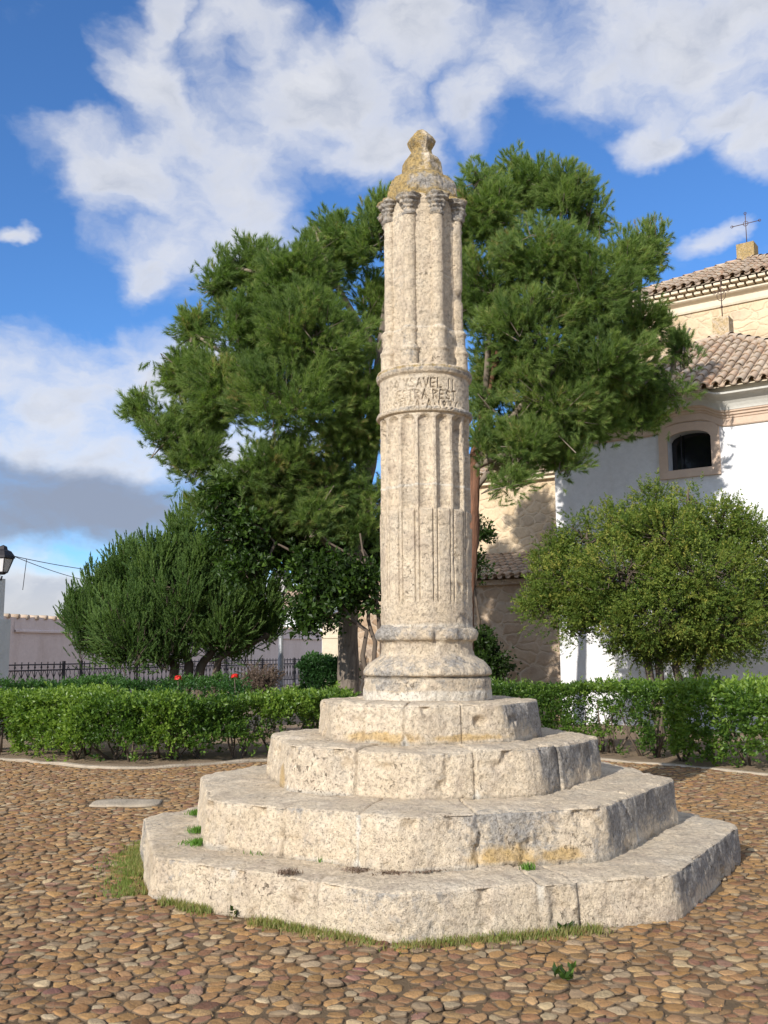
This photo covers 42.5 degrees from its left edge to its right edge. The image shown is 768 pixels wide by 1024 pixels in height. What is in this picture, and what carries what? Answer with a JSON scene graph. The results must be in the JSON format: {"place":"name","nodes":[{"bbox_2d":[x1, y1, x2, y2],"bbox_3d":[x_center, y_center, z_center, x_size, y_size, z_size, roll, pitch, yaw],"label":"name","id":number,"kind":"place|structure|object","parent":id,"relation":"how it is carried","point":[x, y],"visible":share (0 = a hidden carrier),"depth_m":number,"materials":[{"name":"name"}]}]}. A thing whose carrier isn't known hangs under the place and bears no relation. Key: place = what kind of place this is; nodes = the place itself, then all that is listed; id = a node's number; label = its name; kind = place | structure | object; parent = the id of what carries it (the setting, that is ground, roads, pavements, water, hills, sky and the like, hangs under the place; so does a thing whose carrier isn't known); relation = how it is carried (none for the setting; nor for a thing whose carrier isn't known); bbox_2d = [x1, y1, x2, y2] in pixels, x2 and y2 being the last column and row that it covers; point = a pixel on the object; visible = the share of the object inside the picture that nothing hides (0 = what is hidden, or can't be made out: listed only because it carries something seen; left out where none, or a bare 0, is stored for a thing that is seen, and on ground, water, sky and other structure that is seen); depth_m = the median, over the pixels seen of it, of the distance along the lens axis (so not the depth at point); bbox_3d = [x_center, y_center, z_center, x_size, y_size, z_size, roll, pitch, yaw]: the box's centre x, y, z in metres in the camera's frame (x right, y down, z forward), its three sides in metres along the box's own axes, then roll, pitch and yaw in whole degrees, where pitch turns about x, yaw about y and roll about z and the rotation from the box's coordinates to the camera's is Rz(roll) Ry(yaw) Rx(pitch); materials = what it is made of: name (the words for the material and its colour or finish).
{"place":"outdoors","nodes":[
{"label":"outdoors","id":0,"kind":"place"},
{"bbox_2d":[322,617,338,681],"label":"gate pillar","id":1,"kind":"structure","parent":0,"point":[329,642],"depth_m":29.46,"materials":[{"name":"beige paint"}]},
{"bbox_2d":[0,759,767,1023],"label":"cobblestone paving","id":2,"kind":"structure","parent":0,"point":[574,949],"depth_m":5.08,"materials":[{"name":"brown stone"}]},
{"bbox_2d":[82,840,140,902],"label":"grass","id":3,"kind":"structure","parent":2,"relation":"on","point":[126,882],"depth_m":6.75,"materials":[{"name":"green plant"}]},
{"bbox_2d":[552,961,575,980],"bbox_3d":[0.846,2.161,4.656,0.111,0.069,0.203,-3,-8,17],"label":"broadleaf weed","id":4,"kind":"object","parent":2,"relation":"on","point":[563,973],"visible":1,"depth_m":4.63,"materials":[{"name":"green plant"}]},
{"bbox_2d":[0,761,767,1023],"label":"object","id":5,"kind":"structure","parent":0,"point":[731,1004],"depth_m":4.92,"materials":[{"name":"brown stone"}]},
{"bbox_2d":[89,799,162,806],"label":"paving slab","id":6,"kind":"structure","parent":5,"relation":"on","point":[126,802],"depth_m":10.16,"materials":[{"name":"stone"}]},
{"bbox_2d":[230,905,237,916],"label":"broadleaf weed","id":7,"kind":"object","parent":5,"relation":"on","point":[232,909],"visible":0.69,"depth_m":5.85,"materials":[{"name":"green plant"}]},
{"bbox_2d":[112,841,614,956],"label":"grass","id":8,"kind":"structure","parent":5,"relation":"on","point":[274,923],"depth_m":5.40,"materials":[{"name":"green plant"}]},
{"bbox_2d":[140,129,740,943],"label":"stone pillar","id":9,"kind":"structure","parent":5,"relation":"on","point":[428,751],"depth_m":6.66,"materials":[{"name":"stone"}]},
{"bbox_2d":[178,835,203,846],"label":"weed tuft","id":10,"kind":"object","parent":9,"relation":"on","point":[198,842],"visible":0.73,"depth_m":6.59,"materials":[{"name":"green plant"}]},
{"bbox_2d":[184,809,197,815],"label":"weed tuft","id":11,"kind":"object","parent":9,"relation":"on","point":[192,812],"visible":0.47,"depth_m":7.79,"materials":[{"name":"green plant"}]},
{"bbox_2d":[185,824,200,833],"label":"weed tuft","id":12,"kind":"object","parent":9,"relation":"on","point":[196,829],"visible":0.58,"depth_m":7.02,"materials":[{"name":"green plant"}]},
{"bbox_2d":[273,867,302,876],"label":"weed tuft","id":13,"kind":"object","parent":9,"relation":"on","point":[288,871],"visible":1,"depth_m":5.70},
{"bbox_2d":[342,866,370,873],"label":"weed tuft","id":14,"kind":"object","parent":9,"relation":"on","point":[357,869],"visible":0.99,"depth_m":5.77,"materials":[{"name":"plant"}]},
{"bbox_2d":[363,869,411,875],"bbox_3d":[0.016,2.079,5.705,0.285,0.014,0.170,0,-8,0],"label":"weed tuft","id":15,"kind":"object","parent":9,"relation":"on","point":[392,872],"visible":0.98,"depth_m":5.68,"materials":[{"name":"plant"}]},
{"bbox_2d":[408,869,445,873],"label":"weed tuft","id":16,"kind":"object","parent":9,"relation":"on","point":[426,871],"visible":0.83,"depth_m":5.71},
{"bbox_2d":[518,861,535,870],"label":"weed tuft","id":17,"kind":"object","parent":9,"relation":"on","point":[529,866],"visible":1,"depth_m":5.79,"materials":[{"name":"green plant"}]},
{"bbox_2d":[557,921,576,930],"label":"broadleaf weed","id":18,"kind":"object","parent":5,"relation":"on","point":[562,926],"visible":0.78,"depth_m":5.45,"materials":[{"name":"green plant"}]},
{"bbox_2d":[0,687,767,772],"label":"planting bed","id":19,"kind":"object","parent":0,"point":[210,755],"visible":0.06,"depth_m":14.90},
{"bbox_2d":[8,661,64,682],"bbox_3d":[-10.871,5.081,28.991,0.055,1.351,4.208,-4,-9,23],"label":"railing","id":20,"kind":"object","parent":19,"relation":"on","point":[41,670],"visible":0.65,"depth_m":29.96,"materials":[{"name":"metal"}]},
{"bbox_2d":[0,670,275,737],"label":"hedge","id":21,"kind":"object","parent":19,"relation":"on","point":[139,685],"visible":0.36,"depth_m":18.25,"materials":[{"name":"green plant"}]},
{"bbox_2d":[52,492,291,725],"bbox_3d":[-4.264,1.981,19.456,4.879,4.971,2.817,0,-8,0],"label":"juniper tree","id":22,"kind":"object","parent":19,"relation":"on","point":[159,600],"visible":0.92,"depth_m":19.18,"materials":[{"name":"green plant"}]},
{"bbox_2d":[153,675,196,751],"bbox_3d":[-3.273,3.146,15.306,0.707,1.207,0.504,5,-9,-30],"label":"rose bush","id":23,"kind":"object","parent":19,"relation":"on","point":[177,677],"visible":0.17,"depth_m":15.36,"materials":[{"name":"green plant"}]},
{"bbox_2d":[0,680,360,761],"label":"hedge","id":24,"kind":"object","parent":19,"relation":"on","point":[68,707],"visible":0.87,"depth_m":14.36,"materials":[{"name":"green plant"}]},
{"bbox_2d":[81,658,311,693],"bbox_3d":[-6.341,6.563,39.595,0.055,1.351,17.432,-4,-9,23],"label":"railing","id":25,"kind":"object","parent":19,"relation":"on","point":[293,677],"visible":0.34,"depth_m":38.80,"materials":[{"name":"metal"}]},
{"bbox_2d":[64,661,81,679],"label":"gate","id":26,"kind":"structure","parent":25,"relation":"attached to","point":[79,669],"depth_m":31.40,"materials":[{"name":"metal"}]},
{"bbox_2d":[213,672,252,747],"bbox_3d":[-2.352,3.117,15.319,0.655,1.257,0.497,0,-8,0],"label":"rose bush","id":27,"kind":"object","parent":19,"relation":"on","point":[231,690],"visible":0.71,"depth_m":15.37,"materials":[{"name":"green plant"}]},
{"bbox_2d":[113,179,391,695],"bbox_3d":[-1.827,-1.042,17.161,5.621,10.208,3.705,2,-9,-18],"label":"pine tree","id":28,"kind":"object","parent":19,"relation":"on","point":[311,340],"visible":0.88,"depth_m":16.82,"materials":[{"name":"green plant"}]},
{"bbox_2d":[239,661,286,742],"bbox_3d":[-2.152,3.338,17.098,0.868,1.518,0.753,-5,-9,28],"label":"dry shrub","id":29,"kind":"object","parent":19,"relation":"on","point":[260,679],"visible":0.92,"depth_m":17.09,"materials":[{"name":"brown plant"}]},
{"bbox_2d":[271,571,287,717],"bbox_3d":[-2.485,3.114,23.800,0.403,3.647,0.403,-2,-8,11],"label":"street lamp","id":30,"kind":"object","parent":19,"relation":"on","point":[280,658],"visible":0.19,"depth_m":23.70,"materials":[{"name":"grey metal"}]},
{"bbox_2d":[191,464,381,677],"bbox_3d":[-1.337,1.704,17.230,3.757,4.794,3.803,0,-8,0],"label":"broadleaf tree","id":31,"kind":"object","parent":19,"relation":"on","point":[325,582],"visible":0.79,"depth_m":16.14,"materials":[{"name":"green plant"}]},
{"bbox_2d":[294,650,361,728],"bbox_3d":[-1.068,3.492,19.057,1.315,1.669,1.562,0,-8,0],"label":"hedge","id":32,"kind":"object","parent":19,"relation":"on","point":[318,669],"visible":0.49,"depth_m":18.63,"materials":[{"name":"green plant"}]},
{"bbox_2d":[358,582,380,695],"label":"rubble wall","id":33,"kind":"structure","parent":19,"relation":"on","point":[369,646],"depth_m":24.92,"materials":[{"name":"beige stone"}]},
{"bbox_2d":[474,513,522,681],"bbox_3d":[1.924,2.142,18.871,1.375,4.354,1.116,0,-8,0],"label":"laurel bush","id":34,"kind":"object","parent":19,"relation":"on","point":[486,648],"visible":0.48,"depth_m":18.75,"materials":[{"name":"green plant"}]},
{"bbox_2d":[446,138,708,650],"bbox_3d":[3.460,-1.492,17.749,5.345,11.218,4.188,0,-8,0],"label":"pine tree","id":35,"kind":"object","parent":19,"relation":"on","point":[587,382],"visible":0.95,"depth_m":17.08,"materials":[{"name":"green plant"}]},
{"bbox_2d":[491,674,692,757],"bbox_3d":[2.868,3.112,15.085,3.467,1.275,1.572,-5,-9,30],"label":"hedge","id":36,"kind":"object","parent":19,"relation":"on","point":[639,689],"visible":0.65,"depth_m":14.65,"materials":[{"name":"green plant"}]},
{"bbox_2d":[506,468,767,741],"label":"yew tree","id":37,"kind":"object","parent":19,"relation":"on","point":[576,592],"visible":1,"depth_m":16.52,"materials":[{"name":"green plant"}]},
{"bbox_2d":[655,669,767,767],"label":"hedge","id":38,"kind":"object","parent":19,"relation":"on","point":[739,698],"visible":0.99,"depth_m":13.12,"materials":[{"name":"green plant"}]},
{"bbox_2d":[0,0,767,615],"label":"sky","id":39,"kind":"structure","parent":0,"point":[135,135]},
{"label":"ground","id":40,"kind":"structure","parent":0,"visible":0},
{"bbox_2d":[0,545,14,728],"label":"lamp pillar","id":41,"kind":"structure","parent":40,"relation":"on","point":[7,557],"depth_m":19.95,"materials":[{"name":"metal"}]},
{"bbox_2d":[16,557,79,578],"bbox_3d":[-7.895,1.584,25.057,0.015,0.165,9.973,0,-8,-4],"label":"cable","id":42,"kind":"object","parent":41,"relation":"attached to","point":[46,568],"visible":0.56,"depth_m":22.53,"materials":[{"name":"metal"}]},
{"bbox_2d":[14,556,94,570],"bbox_3d":[-6.269,1.359,25.062,0.015,0.596,10.320,-2,-8,14],"label":"cable","id":43,"kind":"object","parent":41,"relation":"attached to","point":[48,563],"visible":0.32,"depth_m":21.27,"materials":[{"name":"metal"}]},
{"bbox_2d":[4,613,321,691],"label":"boundary wall","id":44,"kind":"structure","parent":40,"relation":"on","point":[39,639],"depth_m":35.31,"materials":[{"name":"paint"}]},
{"bbox_2d":[284,590,337,629],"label":"house","id":45,"kind":"structure","parent":40,"relation":"on","point":[291,593],"depth_m":61.24,"materials":[{"name":"paint"}]},
{"bbox_2d":[0,758,767,775],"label":"kerb","id":46,"kind":"structure","parent":40,"relation":"on","point":[69,764],"depth_m":13.52,"materials":[{"name":"stone"}]},
{"bbox_2d":[477,459,556,580],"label":"stone building","id":47,"kind":"structure","parent":40,"relation":"on","point":[516,526],"depth_m":25.84,"materials":[{"name":"stone"}]},
{"bbox_2d":[474,551,560,719],"bbox_3d":[2.448,3.005,24.608,5.921,4.240,2.673,-6,-10,35],"label":"lean to","id":48,"kind":"object","parent":40,"relation":"on","point":[537,656],"visible":0.24,"depth_m":23.05,"materials":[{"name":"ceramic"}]},
{"bbox_2d":[555,315,767,730],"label":"chapel","id":49,"kind":"structure","parent":40,"relation":"on","point":[718,436],"depth_m":20.39,"materials":[{"name":"white paint"}]},
{"bbox_2d":[658,421,721,479],"bbox_3d":[6.327,-1.257,20.311,1.242,1.132,0.360,-6,-10,35],"label":"window","id":50,"kind":"structure","parent":49,"relation":"in","point":[692,449],"depth_m":20.37,"materials":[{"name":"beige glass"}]},
{"bbox_2d":[712,277,729,315],"bbox_3d":[7.945,-5.046,23.240,0.407,1.042,0.052,-6,-10,33],"label":"iron cross","id":51,"kind":"object","parent":49,"relation":"on","point":[720,291],"visible":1,"depth_m":23.24,"materials":[{"name":"grey metal"}]},
{"bbox_2d":[631,241,767,362],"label":"church","id":52,"kind":"structure","parent":40,"relation":"on","point":[696,305],"depth_m":26.73,"materials":[{"name":"paint"}]},
{"bbox_2d":[730,212,760,241],"bbox_3d":[10.724,-8.393,29.234,0.887,1.042,0.028,-6,-10,35],"label":"iron cross","id":53,"kind":"object","parent":52,"relation":"on","point":[745,225],"visible":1,"depth_m":29.24,"materials":[{"name":"grey metal"}]}
]}

